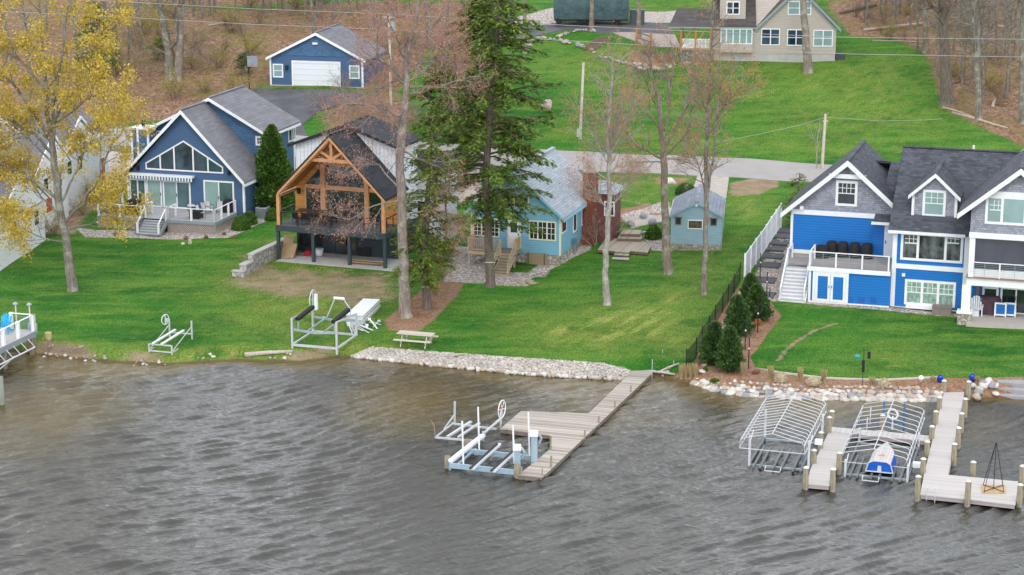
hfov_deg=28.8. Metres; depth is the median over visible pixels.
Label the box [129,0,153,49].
woodland tree
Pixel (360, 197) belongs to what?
porch window
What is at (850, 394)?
shore boulder
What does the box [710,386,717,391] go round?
shore boulder
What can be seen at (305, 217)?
patio chair
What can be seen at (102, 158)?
side door
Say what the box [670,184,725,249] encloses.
garden shed
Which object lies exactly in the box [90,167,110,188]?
woodland shrub
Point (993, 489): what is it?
pyramid trellis
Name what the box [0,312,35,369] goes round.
lake pier
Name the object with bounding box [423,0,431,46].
lawn tree
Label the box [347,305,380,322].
dock section
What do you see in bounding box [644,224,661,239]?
leafy shrub
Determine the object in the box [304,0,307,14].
woodland tree
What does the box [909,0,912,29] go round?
woodland tree
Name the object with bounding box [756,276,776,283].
path slab
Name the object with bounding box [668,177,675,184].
boulder
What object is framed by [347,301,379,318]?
dock section
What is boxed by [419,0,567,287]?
hemlock tree
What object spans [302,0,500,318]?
red maple tree
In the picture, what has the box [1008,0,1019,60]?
woodland tree
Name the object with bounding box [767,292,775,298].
path slab
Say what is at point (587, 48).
timber step
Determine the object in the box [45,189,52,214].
front door
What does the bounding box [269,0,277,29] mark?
woodland tree
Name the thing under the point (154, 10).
woodland shrub
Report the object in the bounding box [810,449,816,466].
dock piling
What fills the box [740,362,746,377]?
ornamental grass
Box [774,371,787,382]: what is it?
hydrangea shrub
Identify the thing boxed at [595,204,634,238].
woodland shrub
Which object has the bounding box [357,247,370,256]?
black bin
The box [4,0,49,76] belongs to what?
woodland tree
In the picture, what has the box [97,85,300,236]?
blue gable house
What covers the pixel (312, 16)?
woodland tree
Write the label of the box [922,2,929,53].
woodland tree
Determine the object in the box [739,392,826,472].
canopy boat lift
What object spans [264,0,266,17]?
woodland tree
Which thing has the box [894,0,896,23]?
woodland tree
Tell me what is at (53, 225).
woodland shrub
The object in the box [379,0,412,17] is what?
woodland shrub
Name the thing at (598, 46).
timber step
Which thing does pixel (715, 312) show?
fence
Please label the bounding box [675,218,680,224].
window
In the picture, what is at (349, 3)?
woodland tree
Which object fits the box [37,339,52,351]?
woodland shrub
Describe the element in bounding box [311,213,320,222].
patio chair
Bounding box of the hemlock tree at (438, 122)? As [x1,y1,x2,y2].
[409,60,474,137]
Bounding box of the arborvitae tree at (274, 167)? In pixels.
[253,123,295,212]
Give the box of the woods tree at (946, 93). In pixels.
[899,0,964,105]
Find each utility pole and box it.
[383,15,395,104]
[579,62,584,138]
[820,114,827,168]
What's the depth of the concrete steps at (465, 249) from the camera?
144.02 m
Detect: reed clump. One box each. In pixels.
[678,362,684,378]
[683,363,688,378]
[688,362,693,378]
[692,363,697,378]
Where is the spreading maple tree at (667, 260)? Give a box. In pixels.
[603,24,720,274]
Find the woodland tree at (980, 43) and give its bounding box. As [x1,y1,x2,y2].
[959,0,1002,73]
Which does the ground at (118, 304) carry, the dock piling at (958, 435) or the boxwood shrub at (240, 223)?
the boxwood shrub at (240, 223)
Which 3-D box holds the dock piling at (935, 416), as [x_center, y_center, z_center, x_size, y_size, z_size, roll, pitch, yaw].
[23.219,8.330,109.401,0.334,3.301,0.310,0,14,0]
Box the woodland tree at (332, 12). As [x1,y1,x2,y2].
[331,0,332,23]
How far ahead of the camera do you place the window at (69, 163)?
156.63 m
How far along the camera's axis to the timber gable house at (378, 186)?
142.87 m
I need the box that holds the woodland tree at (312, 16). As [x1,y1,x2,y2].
[310,0,315,30]
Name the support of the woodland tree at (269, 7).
on the ground at (118, 304)
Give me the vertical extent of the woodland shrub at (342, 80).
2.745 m
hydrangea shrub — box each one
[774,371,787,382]
[806,375,821,385]
[877,377,890,387]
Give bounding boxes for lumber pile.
[346,259,382,265]
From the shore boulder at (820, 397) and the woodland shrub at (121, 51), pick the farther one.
the woodland shrub at (121, 51)
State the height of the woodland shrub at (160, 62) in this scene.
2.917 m
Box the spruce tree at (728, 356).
[713,325,746,372]
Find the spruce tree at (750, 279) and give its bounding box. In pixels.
[738,273,761,301]
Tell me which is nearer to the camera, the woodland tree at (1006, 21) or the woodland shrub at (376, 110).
the woodland shrub at (376, 110)
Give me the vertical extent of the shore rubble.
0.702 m
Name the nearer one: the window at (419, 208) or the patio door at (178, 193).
the window at (419, 208)
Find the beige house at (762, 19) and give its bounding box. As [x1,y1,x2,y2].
[668,0,844,63]
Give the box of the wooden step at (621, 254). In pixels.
[614,253,628,256]
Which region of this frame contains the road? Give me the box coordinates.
[107,126,831,181]
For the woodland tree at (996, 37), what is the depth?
196.38 m
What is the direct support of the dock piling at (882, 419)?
in the water
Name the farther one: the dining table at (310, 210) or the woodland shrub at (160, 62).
the woodland shrub at (160, 62)
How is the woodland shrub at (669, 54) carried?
on the ground at (118, 304)
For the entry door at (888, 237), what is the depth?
133.52 m
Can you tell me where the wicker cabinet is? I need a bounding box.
[105,202,121,212]
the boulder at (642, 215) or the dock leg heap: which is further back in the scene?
the boulder at (642, 215)
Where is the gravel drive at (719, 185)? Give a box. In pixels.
[672,176,728,214]
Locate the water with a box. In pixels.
[0,351,1023,574]
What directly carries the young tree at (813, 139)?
on the ground at (118, 304)
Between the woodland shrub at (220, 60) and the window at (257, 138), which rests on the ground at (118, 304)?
the woodland shrub at (220, 60)
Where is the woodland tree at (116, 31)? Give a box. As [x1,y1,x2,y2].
[92,0,145,74]
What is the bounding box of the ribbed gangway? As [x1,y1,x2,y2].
[0,339,34,368]
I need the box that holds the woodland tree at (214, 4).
[213,0,216,12]
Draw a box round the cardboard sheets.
[281,234,297,257]
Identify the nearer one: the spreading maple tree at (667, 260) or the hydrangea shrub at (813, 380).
the hydrangea shrub at (813, 380)
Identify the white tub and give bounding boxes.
[316,248,323,255]
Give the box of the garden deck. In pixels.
[598,238,651,254]
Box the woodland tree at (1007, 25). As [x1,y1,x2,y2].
[992,0,1019,58]
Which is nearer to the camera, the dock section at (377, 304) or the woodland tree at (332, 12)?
the dock section at (377, 304)
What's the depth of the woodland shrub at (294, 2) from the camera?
224.42 m
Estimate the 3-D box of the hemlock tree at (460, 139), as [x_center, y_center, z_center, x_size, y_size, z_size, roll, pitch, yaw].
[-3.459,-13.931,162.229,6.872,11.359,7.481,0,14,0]
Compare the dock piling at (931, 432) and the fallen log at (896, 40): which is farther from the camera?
the fallen log at (896, 40)
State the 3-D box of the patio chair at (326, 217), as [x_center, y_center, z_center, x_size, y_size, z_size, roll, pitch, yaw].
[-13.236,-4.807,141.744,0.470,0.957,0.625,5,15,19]
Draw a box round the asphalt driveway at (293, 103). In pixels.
[252,89,366,135]
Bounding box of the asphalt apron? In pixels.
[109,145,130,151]
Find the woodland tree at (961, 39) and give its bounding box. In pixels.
[949,0,987,78]
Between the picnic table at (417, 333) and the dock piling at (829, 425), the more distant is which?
the picnic table at (417, 333)
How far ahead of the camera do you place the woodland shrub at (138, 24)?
215.64 m
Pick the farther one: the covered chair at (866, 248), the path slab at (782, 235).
the path slab at (782, 235)
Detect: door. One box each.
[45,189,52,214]
[101,156,105,178]
[146,179,162,206]
[162,180,190,207]
[203,180,234,211]
[293,62,338,86]
[334,236,356,255]
[508,220,518,247]
[527,252,546,264]
[814,273,830,301]
[830,274,845,302]
[883,225,892,257]
[1000,287,1023,313]
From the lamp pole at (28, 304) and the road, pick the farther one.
the road
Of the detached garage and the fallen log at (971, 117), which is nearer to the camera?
the fallen log at (971, 117)
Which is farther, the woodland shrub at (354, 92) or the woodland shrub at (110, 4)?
the woodland shrub at (110, 4)
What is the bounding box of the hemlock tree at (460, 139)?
[428,51,503,176]
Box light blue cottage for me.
[464,147,623,275]
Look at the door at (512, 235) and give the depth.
141.40 m
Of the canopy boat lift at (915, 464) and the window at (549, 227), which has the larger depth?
the window at (549, 227)
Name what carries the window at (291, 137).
in the blue gable house at (202, 151)
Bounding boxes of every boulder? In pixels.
[542,99,551,109]
[626,220,634,226]
[639,212,646,218]
[648,218,656,224]
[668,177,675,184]
[690,380,697,384]
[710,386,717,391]
[725,390,735,394]
[741,392,750,396]
[814,395,822,400]
[840,395,848,401]
[847,392,854,397]
[864,397,872,401]
[886,397,894,401]
[899,397,906,401]
[918,397,925,401]
[973,389,983,394]
[973,395,980,400]
[978,383,987,389]
[988,381,995,388]
[992,391,999,395]
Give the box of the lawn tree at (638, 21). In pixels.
[636,0,640,36]
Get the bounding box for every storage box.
[629,9,644,24]
[932,304,952,315]
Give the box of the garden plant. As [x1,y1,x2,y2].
[710,378,719,381]
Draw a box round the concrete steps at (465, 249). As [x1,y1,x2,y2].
[452,246,467,255]
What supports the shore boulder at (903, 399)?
on the ground at (118, 304)
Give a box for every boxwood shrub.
[230,214,250,230]
[244,210,257,225]
[264,208,276,221]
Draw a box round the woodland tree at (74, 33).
[73,0,76,43]
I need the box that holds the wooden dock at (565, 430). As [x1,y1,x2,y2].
[500,370,652,480]
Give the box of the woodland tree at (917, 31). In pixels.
[898,0,921,49]
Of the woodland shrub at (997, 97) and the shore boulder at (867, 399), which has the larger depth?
the woodland shrub at (997, 97)
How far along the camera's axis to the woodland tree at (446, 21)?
209.88 m
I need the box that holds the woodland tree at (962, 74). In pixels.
[935,0,997,83]
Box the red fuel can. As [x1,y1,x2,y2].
[305,249,310,255]
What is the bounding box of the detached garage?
[266,23,386,87]
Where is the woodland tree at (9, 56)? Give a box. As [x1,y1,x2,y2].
[0,0,11,60]
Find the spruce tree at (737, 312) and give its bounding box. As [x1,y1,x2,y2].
[722,294,755,335]
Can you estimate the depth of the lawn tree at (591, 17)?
208.89 m
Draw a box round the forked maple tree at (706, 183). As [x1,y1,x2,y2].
[656,0,773,294]
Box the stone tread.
[612,257,628,259]
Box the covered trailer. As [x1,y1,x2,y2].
[553,0,628,24]
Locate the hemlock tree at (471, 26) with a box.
[431,0,526,113]
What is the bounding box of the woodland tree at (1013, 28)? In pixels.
[988,0,1020,79]
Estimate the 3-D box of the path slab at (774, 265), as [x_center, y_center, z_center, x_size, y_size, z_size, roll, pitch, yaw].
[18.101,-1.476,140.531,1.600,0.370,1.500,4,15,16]
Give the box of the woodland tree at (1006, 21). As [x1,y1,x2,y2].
[1005,1,1008,35]
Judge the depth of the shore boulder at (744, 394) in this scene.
115.15 m
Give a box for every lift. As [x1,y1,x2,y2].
[148,314,192,354]
[291,289,357,354]
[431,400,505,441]
[448,407,541,474]
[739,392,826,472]
[842,400,924,481]
[883,401,905,430]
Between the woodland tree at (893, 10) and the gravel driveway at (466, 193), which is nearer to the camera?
the gravel driveway at (466, 193)
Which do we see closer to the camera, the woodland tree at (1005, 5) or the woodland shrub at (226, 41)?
the woodland tree at (1005, 5)
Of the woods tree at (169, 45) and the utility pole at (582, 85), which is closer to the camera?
the utility pole at (582, 85)
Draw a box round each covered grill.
[125,198,143,214]
[979,294,1000,314]
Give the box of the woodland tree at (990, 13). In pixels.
[963,0,1009,34]
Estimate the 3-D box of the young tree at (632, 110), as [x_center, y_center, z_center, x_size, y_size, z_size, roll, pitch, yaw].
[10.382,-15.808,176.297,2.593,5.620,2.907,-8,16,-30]
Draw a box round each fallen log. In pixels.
[839,4,876,13]
[863,22,928,30]
[872,40,922,41]
[942,107,961,112]
[952,111,1007,128]
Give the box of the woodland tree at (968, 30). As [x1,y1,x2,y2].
[949,0,992,79]
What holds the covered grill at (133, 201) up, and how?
on the blue gable house at (202, 151)
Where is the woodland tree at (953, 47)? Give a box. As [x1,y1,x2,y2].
[949,0,974,54]
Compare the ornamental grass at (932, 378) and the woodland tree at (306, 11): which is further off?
the woodland tree at (306, 11)
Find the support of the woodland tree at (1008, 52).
on the ground at (118, 304)
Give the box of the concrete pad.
[614,32,679,47]
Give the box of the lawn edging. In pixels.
[756,367,936,380]
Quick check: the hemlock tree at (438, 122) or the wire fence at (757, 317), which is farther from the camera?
the hemlock tree at (438, 122)
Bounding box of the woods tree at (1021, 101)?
[993,0,1023,124]
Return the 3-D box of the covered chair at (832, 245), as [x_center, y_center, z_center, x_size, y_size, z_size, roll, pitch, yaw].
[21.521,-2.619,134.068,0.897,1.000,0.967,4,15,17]
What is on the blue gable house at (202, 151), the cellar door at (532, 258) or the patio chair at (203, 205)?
the patio chair at (203, 205)
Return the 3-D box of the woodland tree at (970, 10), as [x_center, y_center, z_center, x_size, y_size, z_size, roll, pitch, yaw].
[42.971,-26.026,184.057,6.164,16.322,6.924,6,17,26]
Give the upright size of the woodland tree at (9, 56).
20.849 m
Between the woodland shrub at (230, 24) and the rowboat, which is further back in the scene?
the woodland shrub at (230, 24)
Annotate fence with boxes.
[636,29,651,42]
[686,262,740,365]
[743,203,781,279]
[744,253,769,368]
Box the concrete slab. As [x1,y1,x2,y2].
[276,252,410,270]
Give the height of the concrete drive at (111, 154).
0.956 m
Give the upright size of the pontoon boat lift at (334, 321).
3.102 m
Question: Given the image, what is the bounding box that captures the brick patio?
[67,216,79,222]
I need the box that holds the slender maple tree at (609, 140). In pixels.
[555,20,665,305]
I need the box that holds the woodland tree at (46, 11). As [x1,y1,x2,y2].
[43,0,47,30]
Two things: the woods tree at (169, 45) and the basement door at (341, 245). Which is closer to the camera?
the basement door at (341, 245)
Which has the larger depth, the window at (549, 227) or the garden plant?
the window at (549, 227)
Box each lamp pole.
[13,302,17,320]
[26,303,31,322]
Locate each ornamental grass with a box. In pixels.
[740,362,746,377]
[767,365,774,380]
[797,367,803,382]
[820,370,827,382]
[869,376,875,385]
[930,375,936,383]
[974,375,979,382]
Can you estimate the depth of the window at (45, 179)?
150.27 m
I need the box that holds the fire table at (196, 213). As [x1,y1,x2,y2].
[188,209,202,218]
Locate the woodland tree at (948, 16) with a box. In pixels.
[923,0,961,33]
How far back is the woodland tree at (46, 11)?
215.82 m
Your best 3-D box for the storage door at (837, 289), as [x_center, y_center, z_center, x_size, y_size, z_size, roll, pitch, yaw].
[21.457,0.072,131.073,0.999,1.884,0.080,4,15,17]
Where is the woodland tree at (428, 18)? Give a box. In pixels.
[414,0,442,47]
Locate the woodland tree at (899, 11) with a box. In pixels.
[898,0,901,13]
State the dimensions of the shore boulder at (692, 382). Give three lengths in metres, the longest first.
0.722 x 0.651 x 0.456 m
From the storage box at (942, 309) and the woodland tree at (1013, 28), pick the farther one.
the woodland tree at (1013, 28)
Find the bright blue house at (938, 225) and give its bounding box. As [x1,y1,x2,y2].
[778,139,1023,328]
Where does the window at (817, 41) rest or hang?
in the beige house at (762, 19)
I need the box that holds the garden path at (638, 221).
[628,207,671,228]
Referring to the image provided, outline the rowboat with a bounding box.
[865,441,895,473]
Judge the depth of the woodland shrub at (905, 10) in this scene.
216.34 m
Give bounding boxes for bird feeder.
[854,350,870,384]
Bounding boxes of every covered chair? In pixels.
[223,199,232,212]
[826,240,837,256]
[837,241,848,257]
[848,242,860,258]
[860,243,872,259]
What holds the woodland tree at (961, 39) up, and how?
on the ground at (118, 304)
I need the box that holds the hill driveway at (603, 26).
[515,21,672,36]
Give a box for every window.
[33,208,39,227]
[43,176,48,188]
[67,161,72,176]
[78,155,82,171]
[129,178,146,201]
[145,140,223,173]
[255,136,261,145]
[273,64,283,77]
[288,127,295,142]
[299,233,322,246]
[306,188,320,217]
[326,189,364,220]
[349,65,359,78]
[370,193,380,222]
[418,201,430,220]
[473,217,499,237]
[502,193,528,208]
[529,220,555,240]
[561,220,566,233]
[573,214,576,232]
[604,201,614,216]
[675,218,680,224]
[688,220,702,228]
[710,219,716,225]
[720,29,752,43]
[726,1,739,14]
[761,28,779,44]
[787,29,801,45]
[788,1,811,14]
[813,30,832,46]
[835,180,857,206]
[900,234,963,263]
[904,279,955,307]
[922,189,945,216]
[982,286,998,295]
[985,197,1023,225]
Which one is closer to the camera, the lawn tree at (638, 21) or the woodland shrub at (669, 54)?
the woodland shrub at (669, 54)
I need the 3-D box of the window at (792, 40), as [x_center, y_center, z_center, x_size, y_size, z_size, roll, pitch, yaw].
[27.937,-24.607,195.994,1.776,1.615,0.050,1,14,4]
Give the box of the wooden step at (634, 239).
[618,234,641,241]
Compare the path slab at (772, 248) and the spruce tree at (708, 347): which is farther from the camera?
the path slab at (772, 248)
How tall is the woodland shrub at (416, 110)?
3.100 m
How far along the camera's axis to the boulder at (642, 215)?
152.21 m
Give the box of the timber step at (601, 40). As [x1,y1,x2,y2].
[594,39,608,41]
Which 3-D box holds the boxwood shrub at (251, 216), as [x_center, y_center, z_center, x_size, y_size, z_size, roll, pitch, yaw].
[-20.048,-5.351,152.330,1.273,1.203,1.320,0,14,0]
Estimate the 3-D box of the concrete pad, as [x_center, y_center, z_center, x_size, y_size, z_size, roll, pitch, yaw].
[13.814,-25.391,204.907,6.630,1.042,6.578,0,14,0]
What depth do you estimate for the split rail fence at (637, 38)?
203.10 m
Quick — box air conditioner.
[255,205,269,218]
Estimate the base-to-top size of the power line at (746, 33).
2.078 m
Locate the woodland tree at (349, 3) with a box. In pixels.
[348,0,350,14]
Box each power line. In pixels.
[4,11,387,29]
[96,0,378,13]
[393,14,1023,39]
[402,30,1007,56]
[719,117,823,141]
[830,117,933,120]
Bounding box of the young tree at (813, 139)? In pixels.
[807,114,830,168]
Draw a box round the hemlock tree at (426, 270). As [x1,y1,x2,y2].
[386,115,471,310]
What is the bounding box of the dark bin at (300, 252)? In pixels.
[295,250,304,255]
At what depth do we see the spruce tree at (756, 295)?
127.20 m
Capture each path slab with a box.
[755,261,780,268]
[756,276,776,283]
[761,252,784,259]
[765,245,785,251]
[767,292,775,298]
[769,239,789,245]
[773,233,789,239]
[777,228,789,233]
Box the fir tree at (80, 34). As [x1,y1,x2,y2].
[72,0,115,77]
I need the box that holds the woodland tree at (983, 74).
[955,0,1002,103]
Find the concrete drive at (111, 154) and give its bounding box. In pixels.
[108,151,131,185]
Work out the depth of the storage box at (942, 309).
128.89 m
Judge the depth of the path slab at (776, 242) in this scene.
145.33 m
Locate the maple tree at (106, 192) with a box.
[0,0,159,291]
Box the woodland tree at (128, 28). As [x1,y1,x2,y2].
[106,0,148,63]
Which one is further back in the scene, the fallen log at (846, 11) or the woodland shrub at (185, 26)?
the fallen log at (846, 11)
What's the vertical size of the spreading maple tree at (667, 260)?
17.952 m
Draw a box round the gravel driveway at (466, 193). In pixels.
[457,167,481,202]
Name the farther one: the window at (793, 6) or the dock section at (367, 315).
the window at (793, 6)
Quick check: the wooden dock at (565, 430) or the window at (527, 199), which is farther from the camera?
the window at (527, 199)
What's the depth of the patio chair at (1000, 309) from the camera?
127.59 m
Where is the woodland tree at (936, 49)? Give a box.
[916,0,960,77]
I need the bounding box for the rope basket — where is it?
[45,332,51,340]
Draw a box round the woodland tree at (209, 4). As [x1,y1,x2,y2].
[208,0,210,15]
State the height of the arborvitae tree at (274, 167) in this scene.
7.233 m
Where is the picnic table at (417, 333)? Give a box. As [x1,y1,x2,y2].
[393,330,438,348]
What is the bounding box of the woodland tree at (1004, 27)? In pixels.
[992,0,1019,64]
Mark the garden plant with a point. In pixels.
(714, 379)
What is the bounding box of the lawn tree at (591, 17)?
[589,0,593,30]
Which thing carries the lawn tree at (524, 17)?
on the ground at (118, 304)
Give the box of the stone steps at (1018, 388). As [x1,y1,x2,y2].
[997,380,1023,399]
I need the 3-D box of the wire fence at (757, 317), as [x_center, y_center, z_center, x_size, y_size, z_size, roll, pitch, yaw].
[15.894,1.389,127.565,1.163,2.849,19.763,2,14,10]
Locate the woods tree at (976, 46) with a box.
[948,0,1000,120]
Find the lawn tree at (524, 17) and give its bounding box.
[522,0,526,53]
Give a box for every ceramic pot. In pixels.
[937,375,942,382]
[969,374,974,381]
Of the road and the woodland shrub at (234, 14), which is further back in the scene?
the woodland shrub at (234, 14)
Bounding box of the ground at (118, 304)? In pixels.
[0,0,1023,399]
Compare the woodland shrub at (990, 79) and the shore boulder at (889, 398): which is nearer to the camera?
the shore boulder at (889, 398)
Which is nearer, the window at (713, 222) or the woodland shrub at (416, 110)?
the window at (713, 222)
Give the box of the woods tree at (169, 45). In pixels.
[125,0,200,80]
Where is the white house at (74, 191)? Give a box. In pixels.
[0,96,112,270]
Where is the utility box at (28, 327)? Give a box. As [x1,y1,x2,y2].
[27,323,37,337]
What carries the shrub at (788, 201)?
on the ground at (118, 304)
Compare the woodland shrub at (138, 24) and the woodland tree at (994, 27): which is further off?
the woodland shrub at (138, 24)
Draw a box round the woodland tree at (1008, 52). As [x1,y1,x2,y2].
[984,0,1020,97]
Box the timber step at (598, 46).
[585,45,599,47]
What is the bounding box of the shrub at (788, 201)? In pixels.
[776,172,807,222]
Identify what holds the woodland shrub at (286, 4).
on the ground at (118, 304)
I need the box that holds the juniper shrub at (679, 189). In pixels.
[675,182,694,194]
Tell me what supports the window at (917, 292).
in the bright blue house at (938, 225)
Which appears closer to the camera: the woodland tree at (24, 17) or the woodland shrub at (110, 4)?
the woodland tree at (24, 17)
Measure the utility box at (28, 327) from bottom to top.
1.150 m
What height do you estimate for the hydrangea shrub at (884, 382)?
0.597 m
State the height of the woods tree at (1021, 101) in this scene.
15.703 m
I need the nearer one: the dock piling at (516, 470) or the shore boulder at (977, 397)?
the dock piling at (516, 470)
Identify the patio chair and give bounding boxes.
[200,202,209,212]
[204,201,213,212]
[216,201,222,211]
[292,213,300,224]
[301,212,310,223]
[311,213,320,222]
[322,214,329,222]
[994,302,1006,317]
[1003,302,1016,317]
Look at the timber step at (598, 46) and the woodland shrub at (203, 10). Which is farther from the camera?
the woodland shrub at (203, 10)
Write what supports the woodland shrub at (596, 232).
on the ground at (118, 304)
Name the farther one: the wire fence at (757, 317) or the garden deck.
the garden deck
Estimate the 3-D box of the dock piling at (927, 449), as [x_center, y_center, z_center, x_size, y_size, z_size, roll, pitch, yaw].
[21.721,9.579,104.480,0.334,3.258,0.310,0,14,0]
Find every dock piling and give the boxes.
[0,376,4,404]
[444,455,449,467]
[464,439,469,446]
[514,464,519,478]
[802,466,808,489]
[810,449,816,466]
[817,431,823,452]
[826,416,831,436]
[829,410,834,426]
[829,468,835,492]
[836,451,842,474]
[879,414,885,430]
[914,475,921,501]
[920,457,926,478]
[924,440,929,459]
[929,425,934,443]
[933,410,938,426]
[936,396,942,410]
[941,379,946,391]
[951,442,957,466]
[955,426,961,449]
[958,412,964,432]
[962,397,967,417]
[964,479,971,506]
[965,380,970,399]
[969,460,976,476]
[1016,483,1023,507]
[1018,464,1023,486]
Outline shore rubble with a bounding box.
[353,346,631,376]
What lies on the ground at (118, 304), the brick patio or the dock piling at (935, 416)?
the brick patio
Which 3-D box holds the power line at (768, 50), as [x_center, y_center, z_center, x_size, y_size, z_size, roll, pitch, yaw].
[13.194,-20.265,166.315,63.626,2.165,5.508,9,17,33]
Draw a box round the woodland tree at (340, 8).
[327,0,356,22]
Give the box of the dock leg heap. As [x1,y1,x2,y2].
[347,318,380,332]
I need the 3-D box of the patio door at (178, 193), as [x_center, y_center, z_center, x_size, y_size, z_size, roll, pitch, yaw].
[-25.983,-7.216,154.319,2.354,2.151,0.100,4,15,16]
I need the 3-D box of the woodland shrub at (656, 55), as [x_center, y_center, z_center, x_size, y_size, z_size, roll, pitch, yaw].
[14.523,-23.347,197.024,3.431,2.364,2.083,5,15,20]
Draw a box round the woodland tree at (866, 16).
[864,0,868,24]
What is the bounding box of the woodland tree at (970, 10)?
[951,0,994,91]
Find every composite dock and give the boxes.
[808,432,848,489]
[832,427,929,444]
[920,392,1017,508]
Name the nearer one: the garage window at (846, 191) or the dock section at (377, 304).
the dock section at (377, 304)
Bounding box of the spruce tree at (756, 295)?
[745,283,774,320]
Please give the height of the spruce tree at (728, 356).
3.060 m
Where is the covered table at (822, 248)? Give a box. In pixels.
[815,244,829,258]
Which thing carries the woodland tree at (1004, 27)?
on the ground at (118, 304)
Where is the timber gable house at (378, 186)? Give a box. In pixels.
[275,114,460,268]
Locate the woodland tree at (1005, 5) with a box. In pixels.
[986,0,1019,90]
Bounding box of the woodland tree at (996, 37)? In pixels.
[994,0,1001,53]
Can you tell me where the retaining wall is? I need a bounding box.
[231,235,293,277]
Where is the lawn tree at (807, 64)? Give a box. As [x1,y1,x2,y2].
[800,0,813,73]
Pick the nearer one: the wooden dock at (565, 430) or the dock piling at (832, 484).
the dock piling at (832, 484)
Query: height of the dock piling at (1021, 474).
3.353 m
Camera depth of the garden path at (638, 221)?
152.02 m
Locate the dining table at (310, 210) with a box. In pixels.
[295,208,337,225]
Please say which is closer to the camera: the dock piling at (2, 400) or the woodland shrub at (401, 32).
the dock piling at (2, 400)
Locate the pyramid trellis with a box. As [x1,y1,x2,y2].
[981,442,1005,493]
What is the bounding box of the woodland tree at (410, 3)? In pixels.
[408,0,411,14]
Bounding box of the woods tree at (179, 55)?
[164,0,221,80]
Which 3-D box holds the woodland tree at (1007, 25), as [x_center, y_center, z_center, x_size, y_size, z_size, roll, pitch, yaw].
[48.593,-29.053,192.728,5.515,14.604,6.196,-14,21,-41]
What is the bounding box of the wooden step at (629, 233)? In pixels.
[620,229,641,236]
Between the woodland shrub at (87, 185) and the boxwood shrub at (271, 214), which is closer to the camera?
the boxwood shrub at (271, 214)
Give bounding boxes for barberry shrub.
[751,370,759,374]
[753,319,762,325]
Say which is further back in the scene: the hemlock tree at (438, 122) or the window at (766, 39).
the window at (766, 39)
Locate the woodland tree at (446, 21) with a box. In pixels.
[445,2,449,29]
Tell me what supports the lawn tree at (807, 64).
on the ground at (118, 304)
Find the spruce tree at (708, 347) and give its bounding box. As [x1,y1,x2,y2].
[697,320,721,364]
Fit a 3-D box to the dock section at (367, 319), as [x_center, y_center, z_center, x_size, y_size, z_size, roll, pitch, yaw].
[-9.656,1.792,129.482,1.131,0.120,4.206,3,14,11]
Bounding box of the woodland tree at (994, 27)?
[975,0,1018,73]
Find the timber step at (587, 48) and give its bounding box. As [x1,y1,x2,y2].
[583,47,597,49]
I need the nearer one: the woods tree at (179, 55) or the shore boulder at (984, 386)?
the shore boulder at (984, 386)
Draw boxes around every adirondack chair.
[0,313,13,334]
[970,295,983,316]
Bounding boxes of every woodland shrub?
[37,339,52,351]
[43,207,58,235]
[68,191,92,214]
[68,341,80,354]
[75,343,92,355]
[81,179,99,201]
[83,38,128,65]
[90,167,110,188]
[93,0,113,8]
[100,56,129,78]
[107,38,157,73]
[107,74,144,95]
[108,42,127,62]
[112,12,139,42]
[120,9,157,31]
[120,26,151,49]
[134,9,166,35]
[140,0,172,20]
[148,11,174,35]
[148,52,183,72]
[154,64,195,99]
[173,15,194,39]
[174,48,200,68]
[185,38,222,64]
[187,72,216,92]
[191,0,207,16]
[201,42,233,68]
[205,3,248,33]
[206,4,242,30]
[214,33,232,55]
[220,64,263,88]
[222,11,257,35]
[227,16,246,29]
[232,24,254,41]
[237,0,259,9]
[240,29,270,54]
[246,0,266,23]
[279,0,295,14]
[283,0,302,9]
[300,1,330,19]
[305,77,342,109]
[323,63,359,89]
[331,81,370,117]
[345,79,384,107]
[358,2,385,22]
[358,91,385,119]
[363,0,394,26]
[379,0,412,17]
[381,101,420,123]
[387,14,424,48]
[392,26,423,46]
[408,90,431,120]
[421,281,443,294]
[429,231,463,259]
[431,254,460,279]
[577,207,610,245]
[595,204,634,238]
[624,35,649,54]
[646,42,668,62]
[660,43,679,63]
[849,0,866,16]
[852,1,876,22]
[869,19,901,39]
[874,12,892,25]
[887,17,905,29]
[899,3,915,14]
[950,56,971,77]
[951,45,967,63]
[980,62,1012,91]
[981,45,997,57]
[986,83,1016,106]
[987,49,1010,64]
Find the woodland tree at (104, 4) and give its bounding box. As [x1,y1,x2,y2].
[83,0,141,76]
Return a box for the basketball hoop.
[247,56,257,88]
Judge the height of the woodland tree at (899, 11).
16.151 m
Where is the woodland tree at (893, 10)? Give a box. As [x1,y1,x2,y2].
[882,0,896,29]
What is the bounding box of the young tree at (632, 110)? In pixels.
[621,78,642,137]
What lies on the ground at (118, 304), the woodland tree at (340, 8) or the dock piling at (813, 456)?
the woodland tree at (340, 8)
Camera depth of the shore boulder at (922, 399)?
114.25 m
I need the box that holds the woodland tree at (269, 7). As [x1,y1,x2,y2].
[268,0,271,12]
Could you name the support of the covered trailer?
on the hill driveway at (603, 26)
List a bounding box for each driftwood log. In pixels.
[245,350,292,356]
[650,370,674,374]
[658,363,678,373]
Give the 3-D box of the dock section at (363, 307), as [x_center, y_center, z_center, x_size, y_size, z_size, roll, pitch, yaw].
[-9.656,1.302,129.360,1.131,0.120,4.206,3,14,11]
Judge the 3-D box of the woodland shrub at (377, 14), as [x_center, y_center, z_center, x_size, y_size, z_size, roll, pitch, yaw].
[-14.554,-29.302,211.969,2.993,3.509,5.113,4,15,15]
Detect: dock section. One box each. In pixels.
[346,298,379,316]
[346,308,379,324]
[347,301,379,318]
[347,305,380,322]
[351,304,379,320]
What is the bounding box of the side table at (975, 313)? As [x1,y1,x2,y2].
[972,310,979,316]

